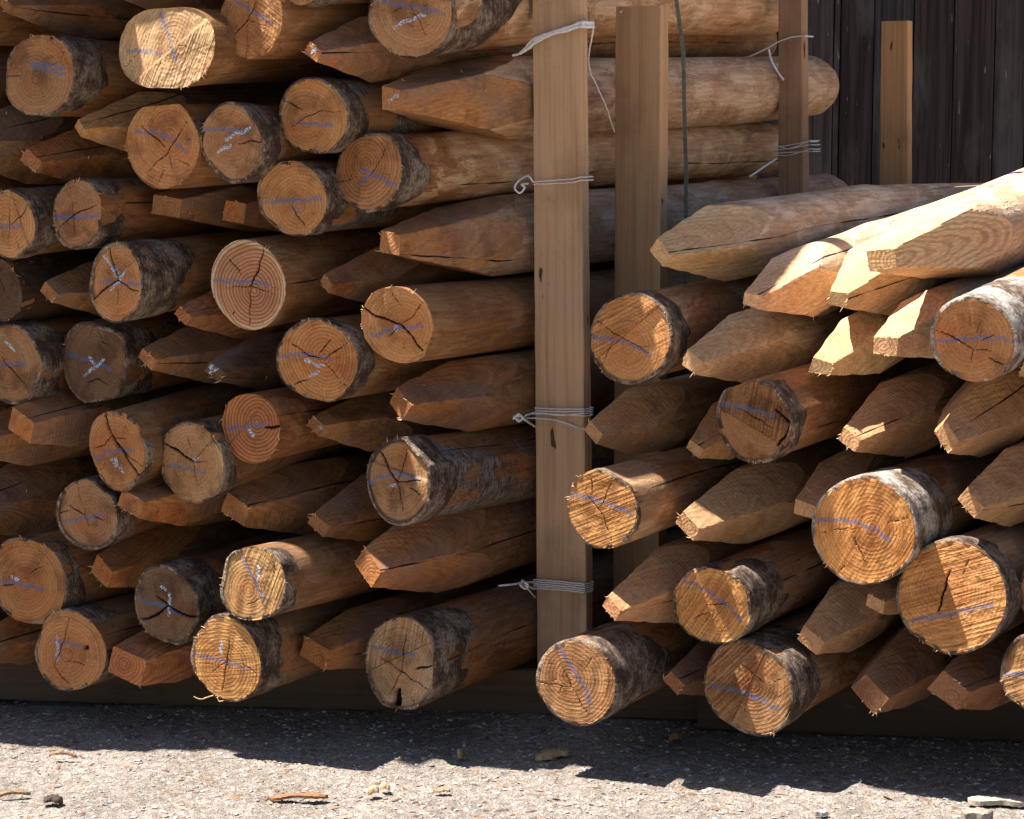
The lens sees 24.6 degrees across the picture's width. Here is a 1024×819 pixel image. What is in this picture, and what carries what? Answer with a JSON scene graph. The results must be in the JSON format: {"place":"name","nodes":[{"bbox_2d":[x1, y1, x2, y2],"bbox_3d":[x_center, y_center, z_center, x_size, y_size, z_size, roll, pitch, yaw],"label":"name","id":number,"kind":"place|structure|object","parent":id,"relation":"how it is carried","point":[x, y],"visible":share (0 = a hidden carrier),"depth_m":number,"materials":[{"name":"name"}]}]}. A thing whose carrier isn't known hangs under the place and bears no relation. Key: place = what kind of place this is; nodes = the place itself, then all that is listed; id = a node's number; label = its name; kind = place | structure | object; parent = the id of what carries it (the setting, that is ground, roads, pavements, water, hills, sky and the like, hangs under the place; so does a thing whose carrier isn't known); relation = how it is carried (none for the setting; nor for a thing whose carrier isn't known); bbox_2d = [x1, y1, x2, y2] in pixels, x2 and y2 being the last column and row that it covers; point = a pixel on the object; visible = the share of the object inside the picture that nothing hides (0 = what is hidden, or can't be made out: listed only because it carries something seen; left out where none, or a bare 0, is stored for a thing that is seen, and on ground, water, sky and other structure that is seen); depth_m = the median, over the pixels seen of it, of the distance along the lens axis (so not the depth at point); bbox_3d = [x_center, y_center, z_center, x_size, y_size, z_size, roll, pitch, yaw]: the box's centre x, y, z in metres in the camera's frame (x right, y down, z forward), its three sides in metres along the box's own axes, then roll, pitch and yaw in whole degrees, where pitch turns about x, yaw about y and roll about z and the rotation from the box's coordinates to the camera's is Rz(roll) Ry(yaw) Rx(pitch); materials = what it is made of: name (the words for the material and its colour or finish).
{"place":"outdoors","nodes":[
{"label":"outdoors","id":0,"kind":"place"},
{"bbox_2d":[0,700,1023,818],"bbox_3d":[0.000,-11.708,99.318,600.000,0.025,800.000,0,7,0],"label":"ground","id":1,"kind":"structure","parent":0,"point":[472,740],"depth_m":3.94,"materials":[{"name":"grey gravel"}]},
{"bbox_2d":[0,659,697,720],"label":"base beam","id":2,"kind":"structure","parent":1,"relation":"on","point":[513,690],"depth_m":4.30,"materials":[{"name":"brown wood"}]},
{"bbox_2d":[0,607,8,620],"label":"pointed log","id":3,"kind":"object","parent":2,"relation":"on","point":[3,614],"depth_m":4.54,"materials":[{"name":"brown wood"}]},
{"bbox_2d":[0,534,14,544],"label":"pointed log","id":4,"kind":"object","parent":3,"relation":"on","point":[3,538],"depth_m":4.39,"materials":[{"name":"brown wood"}]},
{"bbox_2d":[0,455,98,536],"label":"pointed log","id":5,"kind":"object","parent":4,"relation":"on","point":[29,495],"visible":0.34,"depth_m":4.33,"materials":[{"name":"brown wood"}]},
{"bbox_2d":[0,403,90,465],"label":"pointed log","id":6,"kind":"object","parent":5,"relation":"on","point":[14,449],"visible":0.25,"depth_m":4.26,"materials":[{"name":"brown wood"}]},
{"bbox_2d":[0,616,42,664],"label":"pointed log","id":7,"kind":"object","parent":2,"relation":"on","point":[18,641],"visible":0.16,"depth_m":4.27,"materials":[{"name":"brown wood"}]},
{"bbox_2d":[35,592,144,690],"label":"sawn log","id":8,"kind":"object","parent":2,"relation":"on","point":[75,644],"visible":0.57,"depth_m":4.16,"materials":[{"name":"brown wood"}]},
{"bbox_2d":[0,530,135,623],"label":"sawn log","id":9,"kind":"object","parent":8,"relation":"on","point":[42,575],"visible":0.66,"depth_m":4.18,"materials":[{"name":"brown wood"}]},
{"bbox_2d":[108,629,195,687],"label":"pointed log","id":10,"kind":"object","parent":2,"relation":"on","point":[141,658],"visible":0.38,"depth_m":4.13,"materials":[{"name":"brown wood"}]},
{"bbox_2d":[88,520,270,588],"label":"pointed log","id":11,"kind":"object","parent":10,"relation":"on","point":[127,562],"visible":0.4,"depth_m":4.24,"materials":[{"name":"brown wood"}]},
{"bbox_2d":[56,475,166,550],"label":"sawn log","id":12,"kind":"object","parent":11,"relation":"on","point":[90,515],"visible":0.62,"depth_m":4.10,"materials":[{"name":"brown wood"}]},
{"bbox_2d":[8,381,207,446],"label":"pointed log","id":13,"kind":"object","parent":12,"relation":"on","point":[65,417],"visible":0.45,"depth_m":4.16,"materials":[{"name":"brown wood"}]},
{"bbox_2d":[0,313,101,403],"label":"sawn log","id":14,"kind":"object","parent":13,"relation":"on","point":[31,360],"visible":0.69,"depth_m":4.15,"materials":[{"name":"brown wood"}]},
{"bbox_2d":[0,253,97,321],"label":"sawn log","id":15,"kind":"object","parent":14,"relation":"on","point":[22,296],"visible":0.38,"depth_m":4.16,"materials":[{"name":"brown wood"}]},
{"bbox_2d":[0,185,73,259],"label":"sawn log","id":16,"kind":"object","parent":15,"relation":"on","point":[27,229],"visible":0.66,"depth_m":4.09,"materials":[{"name":"brown wood"}]},
{"bbox_2d":[0,104,81,183],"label":"pointed log","id":17,"kind":"object","parent":16,"relation":"on","point":[20,131],"visible":0.21,"depth_m":4.20,"materials":[{"name":"brown wood"}]},
{"bbox_2d":[20,128,138,179],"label":"pointed log","id":18,"kind":"object","parent":16,"relation":"on","point":[71,154],"visible":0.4,"depth_m":4.15,"materials":[{"name":"brown wood"}]},
{"bbox_2d":[6,34,294,116],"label":"sawn log","id":19,"kind":"object","parent":18,"relation":"on","point":[57,76],"visible":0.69,"depth_m":4.04,"materials":[{"name":"brown wood"}]},
{"bbox_2d":[0,0,146,41],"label":"pointed log","id":20,"kind":"object","parent":19,"relation":"on","point":[107,20],"visible":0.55,"depth_m":4.13,"materials":[{"name":"brown wood"}]},
{"bbox_2d":[62,311,196,403],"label":"sawn log","id":21,"kind":"object","parent":13,"relation":"on","point":[102,361],"visible":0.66,"depth_m":4.14,"materials":[{"name":"brown wood"}]},
{"bbox_2d":[40,260,100,316],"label":"pointed log","id":22,"kind":"object","parent":21,"relation":"on","point":[70,289],"visible":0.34,"depth_m":4.12,"materials":[{"name":"brown wood"}]},
{"bbox_2d":[135,531,302,644],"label":"sawn log","id":23,"kind":"object","parent":10,"relation":"on","point":[178,601],"visible":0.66,"depth_m":4.09,"materials":[{"name":"brown wood"}]},
{"bbox_2d":[117,450,372,525],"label":"pointed log","id":24,"kind":"object","parent":23,"relation":"on","point":[157,500],"visible":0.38,"depth_m":4.08,"materials":[{"name":"brown wood"}]},
{"bbox_2d":[89,382,259,492],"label":"sawn log","id":25,"kind":"object","parent":24,"relation":"on","point":[126,446],"visible":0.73,"depth_m":4.07,"materials":[{"name":"brown wood"}]},
{"bbox_2d":[161,414,363,503],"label":"sawn log","id":26,"kind":"object","parent":24,"relation":"on","point":[202,462],"visible":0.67,"depth_m":4.03,"materials":[{"name":"brown wood"}]},
{"bbox_2d":[138,326,244,383],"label":"pointed log","id":27,"kind":"object","parent":26,"relation":"on","point":[190,352],"visible":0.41,"depth_m":4.13,"materials":[{"name":"brown wood"}]},
{"bbox_2d":[89,231,283,322],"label":"sawn log","id":28,"kind":"object","parent":27,"relation":"on","point":[130,280],"visible":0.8,"depth_m":4.04,"materials":[{"name":"brown wood"}]},
{"bbox_2d":[52,177,239,249],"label":"sawn log","id":29,"kind":"object","parent":28,"relation":"on","point":[97,212],"visible":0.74,"depth_m":4.06,"materials":[{"name":"brown wood"}]},
{"bbox_2d":[75,89,285,151],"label":"pointed log","id":30,"kind":"object","parent":29,"relation":"on","point":[108,125],"visible":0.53,"depth_m":4.12,"materials":[{"name":"brown wood"}]},
{"bbox_2d":[151,183,271,231],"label":"pointed log","id":31,"kind":"object","parent":28,"relation":"on","point":[205,205],"visible":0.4,"depth_m":4.11,"materials":[{"name":"brown wood"}]},
{"bbox_2d":[125,103,279,188],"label":"sawn log","id":32,"kind":"object","parent":31,"relation":"on","point":[163,144],"visible":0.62,"depth_m":3.99,"materials":[{"name":"brown wood"}]},
{"bbox_2d":[119,7,360,87],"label":"sawn log","id":33,"kind":"object","parent":32,"relation":"on","point":[180,47],"visible":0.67,"depth_m":3.91,"materials":[{"name":"brown wood"}]},
{"bbox_2d":[220,0,369,58],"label":"sawn log","id":34,"kind":"object","parent":33,"relation":"on","point":[274,29],"visible":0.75,"depth_m":3.91,"materials":[{"name":"brown wood"}]},
{"bbox_2d":[174,291,362,339],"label":"pointed log","id":35,"kind":"object","parent":27,"relation":"on","point":[204,312],"visible":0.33,"depth_m":4.09,"materials":[{"name":"brown wood"}]},
{"bbox_2d":[211,226,390,329],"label":"sawn log","id":36,"kind":"object","parent":35,"relation":"on","point":[263,282],"visible":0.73,"depth_m":4.00,"materials":[{"name":"brown wood"}]},
{"bbox_2d":[222,190,284,233],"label":"pointed log","id":37,"kind":"object","parent":36,"relation":"on","point":[243,209],"visible":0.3,"depth_m":4.07,"materials":[{"name":"brown wood"}]},
{"bbox_2d":[257,160,757,235],"bbox_3d":[0.074,-0.460,4.703,0.142,0.128,1.783,4,9,30],"label":"sawn log","id":38,"kind":"object","parent":36,"relation":"on","point":[299,198],"visible":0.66,"depth_m":3.96,"materials":[{"name":"brown wood"}]},
{"bbox_2d":[200,101,340,183],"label":"sawn log","id":39,"kind":"object","parent":38,"relation":"on","point":[243,142],"visible":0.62,"depth_m":3.94,"materials":[{"name":"brown wood"}]},
{"bbox_2d":[279,77,450,153],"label":"sawn log","id":40,"kind":"object","parent":38,"relation":"on","point":[319,115],"visible":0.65,"depth_m":3.94,"materials":[{"name":"brown wood"}]},
{"bbox_2d":[302,16,776,82],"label":"pointed log","id":41,"kind":"object","parent":40,"relation":"on","point":[354,47],"visible":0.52,"depth_m":4.05,"materials":[{"name":"brown wood"}]},
{"bbox_2d":[191,588,406,701],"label":"sawn log","id":42,"kind":"object","parent":2,"relation":"on","point":[233,659],"visible":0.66,"depth_m":4.00,"materials":[{"name":"brown wood"}]},
{"bbox_2d":[218,533,382,619],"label":"sawn log","id":43,"kind":"object","parent":42,"relation":"on","point":[266,580],"visible":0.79,"depth_m":3.96,"materials":[{"name":"brown wood"}]},
{"bbox_2d":[221,452,372,534],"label":"pointed log","id":44,"kind":"object","parent":43,"relation":"on","point":[289,498],"visible":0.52,"depth_m":4.12,"materials":[{"name":"brown wood"}]},
{"bbox_2d":[220,387,349,463],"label":"sawn log","id":45,"kind":"object","parent":44,"relation":"on","point":[263,426],"visible":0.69,"depth_m":4.00,"materials":[{"name":"brown wood"}]},
{"bbox_2d":[204,331,287,390],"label":"pointed log","id":46,"kind":"object","parent":45,"relation":"on","point":[250,362],"visible":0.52,"depth_m":4.09,"materials":[{"name":"brown wood"}]},
{"bbox_2d":[307,472,392,540],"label":"pointed log","id":47,"kind":"object","parent":43,"relation":"on","point":[349,511],"visible":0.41,"depth_m":4.07,"materials":[{"name":"brown wood"}]},
{"bbox_2d":[300,525,677,672],"bbox_3d":[0.123,0.317,4.790,0.114,0.114,1.812,4,9,31],"label":"pointed log","id":48,"kind":"object","parent":2,"relation":"on","point":[340,641],"visible":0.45,"depth_m":4.12,"materials":[{"name":"brown wood"}]},
{"bbox_2d":[363,526,687,711],"bbox_3d":[0.253,0.341,4.753,0.160,0.167,1.782,4,8,30],"label":"sawn log","id":49,"kind":"object","parent":2,"relation":"on","point":[419,658],"visible":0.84,"depth_m":4.05,"materials":[{"name":"brown wood"}]},
{"bbox_2d":[354,498,536,592],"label":"pointed log","id":50,"kind":"object","parent":49,"relation":"on","point":[447,552],"visible":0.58,"depth_m":4.09,"materials":[{"name":"brown wood"}]},
{"bbox_2d":[366,411,687,525],"bbox_3d":[0.253,0.046,4.701,0.143,0.166,1.778,4,7,30],"label":"sawn log","id":51,"kind":"object","parent":50,"relation":"on","point":[415,478],"visible":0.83,"depth_m":4.00,"materials":[{"name":"brown wood"}]},
{"bbox_2d":[305,390,605,451],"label":"pointed log","id":52,"kind":"object","parent":51,"relation":"on","point":[370,423],"visible":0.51,"depth_m":4.08,"materials":[{"name":"brown wood"}]},
{"bbox_2d":[276,314,534,401],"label":"sawn log","id":53,"kind":"object","parent":52,"relation":"on","point":[330,359],"visible":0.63,"depth_m":3.95,"materials":[{"name":"brown wood"}]},
{"bbox_2d":[320,245,614,302],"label":"pointed log","id":54,"kind":"object","parent":53,"relation":"on","point":[363,277],"visible":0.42,"depth_m":4.05,"materials":[{"name":"brown wood"}]},
{"bbox_2d":[390,349,692,431],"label":"pointed log","id":55,"kind":"object","parent":51,"relation":"on","point":[479,393],"visible":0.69,"depth_m":4.08,"materials":[{"name":"brown wood"}]},
{"bbox_2d":[360,267,709,362],"bbox_3d":[0.232,-0.223,4.630,0.142,0.142,1.732,4,8,30],"label":"sawn log","id":56,"kind":"object","parent":55,"relation":"on","point":[420,322],"visible":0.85,"depth_m":3.98,"materials":[{"name":"brown wood"}]},
{"bbox_2d":[374,174,846,276],"bbox_3d":[0.272,-0.376,4.682,0.138,0.144,1.869,4,9,30],"label":"pointed log","id":57,"kind":"object","parent":56,"relation":"on","point":[491,236],"visible":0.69,"depth_m":4.12,"materials":[{"name":"brown wood"}]},
{"bbox_2d":[336,122,778,212],"bbox_3d":[0.181,-0.496,4.626,0.148,0.136,1.659,4,9,30],"label":"sawn log","id":58,"kind":"object","parent":57,"relation":"on","point":[376,172],"visible":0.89,"depth_m":4.11,"materials":[{"name":"brown wood"}]},
{"bbox_2d":[382,55,838,138],"bbox_3d":[0.247,-0.621,4.611,0.155,0.150,1.780,4,10,30],"label":"pointed log","id":59,"kind":"object","parent":58,"relation":"on","point":[491,96],"visible":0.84,"depth_m":4.32,"materials":[{"name":"brown wood"}]},
{"bbox_2d":[368,0,778,58],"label":"sawn log","id":60,"kind":"object","parent":59,"relation":"on","point":[412,29],"visible":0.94,"depth_m":4.01,"materials":[{"name":"brown wood"}]},
{"bbox_2d":[533,0,592,664],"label":"upright plank","id":61,"kind":"object","parent":2,"relation":"on","point":[562,283],"visible":0.88,"depth_m":4.12,"materials":[{"name":"brown wood"}]},
{"bbox_2d":[536,620,700,725],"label":"sawn log","id":62,"kind":"object","parent":2,"relation":"on","point":[589,677],"visible":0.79,"depth_m":3.87,"materials":[{"name":"brown wood"}]},
{"bbox_2d":[602,519,811,622],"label":"pointed log","id":63,"kind":"object","parent":62,"relation":"on","point":[644,590],"visible":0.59,"depth_m":3.91,"materials":[{"name":"brown wood"}]},
{"bbox_2d":[567,445,747,548],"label":"sawn log","id":64,"kind":"object","parent":63,"relation":"on","point":[617,505],"visible":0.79,"depth_m":3.82,"materials":[{"name":"brown wood"}]},
{"bbox_2d":[584,373,741,454],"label":"pointed log","id":65,"kind":"object","parent":64,"relation":"on","point":[664,415],"visible":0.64,"depth_m":4.08,"materials":[{"name":"brown wood"}]},
{"bbox_2d":[590,274,758,384],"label":"sawn log","id":66,"kind":"object","parent":65,"relation":"on","point":[639,337],"visible":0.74,"depth_m":3.88,"materials":[{"name":"brown wood"}]},
{"bbox_2d":[650,183,984,281],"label":"pointed log","id":67,"kind":"object","parent":66,"relation":"on","point":[730,241],"visible":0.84,"depth_m":4.11,"materials":[{"name":"brown wood"}]},
{"bbox_2d":[0,701,1023,818],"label":"wood chips","id":68,"kind":"object","parent":1,"relation":"on","point":[503,786],"visible":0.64,"depth_m":3.93,"materials":[{"name":"brown wood"}]},
{"bbox_2d":[613,5,667,620],"bbox_3d":[0.237,-0.107,4.340,0.098,1.262,0.039,4,8,30],"label":"upright plank","id":69,"kind":"object","parent":1,"relation":"on","point":[641,112],"visible":0.49,"depth_m":4.28,"materials":[{"name":"wood"}]},
{"bbox_2d":[778,0,808,195],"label":"upright plank","id":70,"kind":"object","parent":1,"relation":"on","point":[793,101],"visible":0.34,"depth_m":5.01,"materials":[{"name":"brown wood"}]},
{"bbox_2d":[697,683,1023,740],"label":"base beam","id":71,"kind":"structure","parent":1,"relation":"on","point":[846,711],"depth_m":4.12,"materials":[{"name":"brown wood"}]},
{"bbox_2d":[663,595,824,695],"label":"pointed log","id":72,"kind":"object","parent":71,"relation":"on","point":[685,674],"visible":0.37,"depth_m":3.96,"materials":[{"name":"brown wood"}]},
{"bbox_2d":[704,602,902,736],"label":"sawn log","id":73,"kind":"object","parent":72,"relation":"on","point":[772,678],"visible":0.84,"depth_m":3.85,"materials":[{"name":"brown wood"}]},
{"bbox_2d":[673,522,839,643],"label":"sawn log","id":74,"kind":"object","parent":73,"relation":"on","point":[738,595],"visible":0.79,"depth_m":3.87,"materials":[{"name":"brown wood"}]},
{"bbox_2d":[676,435,847,543],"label":"pointed log","id":75,"kind":"object","parent":74,"relation":"on","point":[748,503],"visible":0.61,"depth_m":3.97,"materials":[{"name":"brown wood"}]},
{"bbox_2d":[686,400,735,459],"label":"pointed log","id":76,"kind":"object","parent":75,"relation":"on","point":[706,440],"visible":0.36,"depth_m":3.94,"materials":[{"name":"brown wood"}]},
{"bbox_2d":[682,307,859,382],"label":"pointed log","id":77,"kind":"object","parent":76,"relation":"on","point":[743,346],"visible":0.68,"depth_m":3.93,"materials":[{"name":"brown wood"}]},
{"bbox_2d":[743,168,1023,319],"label":"pointed log","id":78,"kind":"object","parent":77,"relation":"on","point":[799,280],"visible":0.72,"depth_m":3.94,"materials":[{"name":"brown wood"}]},
{"bbox_2d":[798,578,900,654],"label":"pointed log","id":79,"kind":"object","parent":73,"relation":"on","point":[843,618],"visible":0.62,"depth_m":3.90,"materials":[{"name":"brown wood"}]},
{"bbox_2d":[851,623,957,715],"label":"pointed log","id":80,"kind":"object","parent":71,"relation":"on","point":[903,667],"visible":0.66,"depth_m":3.86,"materials":[{"name":"brown wood"}]},
{"bbox_2d":[866,573,901,614],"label":"pointed log","id":81,"kind":"object","parent":80,"relation":"on","point":[881,598],"visible":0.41,"depth_m":3.79,"materials":[{"name":"brown wood"}]},
{"bbox_2d":[812,437,1023,584],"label":"sawn log","id":82,"kind":"object","parent":81,"relation":"on","point":[877,525],"visible":0.91,"depth_m":3.74,"materials":[{"name":"brown wood"}]},
{"bbox_2d":[794,444,943,517],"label":"pointed log","id":83,"kind":"object","parent":82,"relation":"on","point":[831,472],"visible":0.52,"depth_m":3.94,"materials":[{"name":"brown wood"}]},
{"bbox_2d":[716,357,936,463],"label":"sawn log","id":84,"kind":"object","parent":83,"relation":"on","point":[768,418],"visible":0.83,"depth_m":3.81,"materials":[{"name":"brown wood"}]},
{"bbox_2d":[1018,362,1023,376],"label":"pointed log","id":85,"kind":"object","parent":83,"relation":"on","point":[1021,372],"visible":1,"depth_m":3.67,"materials":[{"name":"brown wood"}]},
{"bbox_2d":[930,267,1023,381],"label":"sawn log","id":86,"kind":"object","parent":85,"relation":"on","point":[976,334],"visible":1,"depth_m":3.65,"materials":[{"name":"brown wood"}]},
{"bbox_2d":[837,361,966,459],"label":"pointed log","id":87,"kind":"object","parent":82,"relation":"on","point":[900,415],"visible":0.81,"depth_m":3.89,"materials":[{"name":"brown wood"}]},
{"bbox_2d":[809,310,905,375],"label":"pointed log","id":88,"kind":"object","parent":87,"relation":"on","point":[847,347],"visible":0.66,"depth_m":3.85,"materials":[{"name":"brown wood"}]},
{"bbox_2d":[828,172,1023,315],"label":"pointed log","id":89,"kind":"object","parent":88,"relation":"on","point":[858,284],"visible":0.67,"depth_m":3.84,"materials":[{"name":"brown wood"}]},
{"bbox_2d":[927,622,1023,709],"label":"pointed log","id":90,"kind":"object","parent":71,"relation":"on","point":[970,680],"visible":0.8,"depth_m":3.78,"materials":[{"name":"brown wood"}]},
{"bbox_2d":[896,522,1023,654],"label":"sawn log","id":91,"kind":"object","parent":90,"relation":"on","point":[958,594],"visible":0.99,"depth_m":3.70,"materials":[{"name":"brown wood"}]},
{"bbox_2d":[958,441,1023,526],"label":"pointed log","id":92,"kind":"object","parent":91,"relation":"on","point":[993,491],"visible":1,"depth_m":3.74,"materials":[{"name":"brown wood"}]},
{"bbox_2d":[934,365,1023,456],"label":"pointed log","id":93,"kind":"object","parent":92,"relation":"on","point":[979,419],"visible":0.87,"depth_m":3.79,"materials":[{"name":"brown wood"}]},
{"bbox_2d":[873,263,1023,357],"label":"pointed log","id":94,"kind":"object","parent":93,"relation":"on","point":[904,330],"visible":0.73,"depth_m":3.79,"materials":[{"name":"brown wood"}]},
{"bbox_2d":[865,178,1023,278],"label":"pointed log","id":95,"kind":"object","parent":94,"relation":"on","point":[975,232],"visible":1,"depth_m":3.81,"materials":[{"name":"brown wood"}]},
{"bbox_2d":[1000,634,1023,708],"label":"sawn log","id":96,"kind":"object","parent":71,"relation":"on","point":[1012,675],"visible":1,"depth_m":3.67,"materials":[{"name":"brown wood"}]},
{"bbox_2d":[880,21,911,184],"bbox_3d":[0.874,-0.240,5.338,0.084,1.270,0.038,4,8,30],"label":"upright plank","id":97,"kind":"object","parent":1,"relation":"on","point":[896,111],"visible":0.34,"depth_m":5.27,"materials":[{"name":"brown wood"}]},
{"bbox_2d":[756,0,1023,185],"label":"board wall","id":98,"kind":"structure","parent":0,"point":[967,91],"depth_m":6.94,"materials":[{"name":"brown wood"}]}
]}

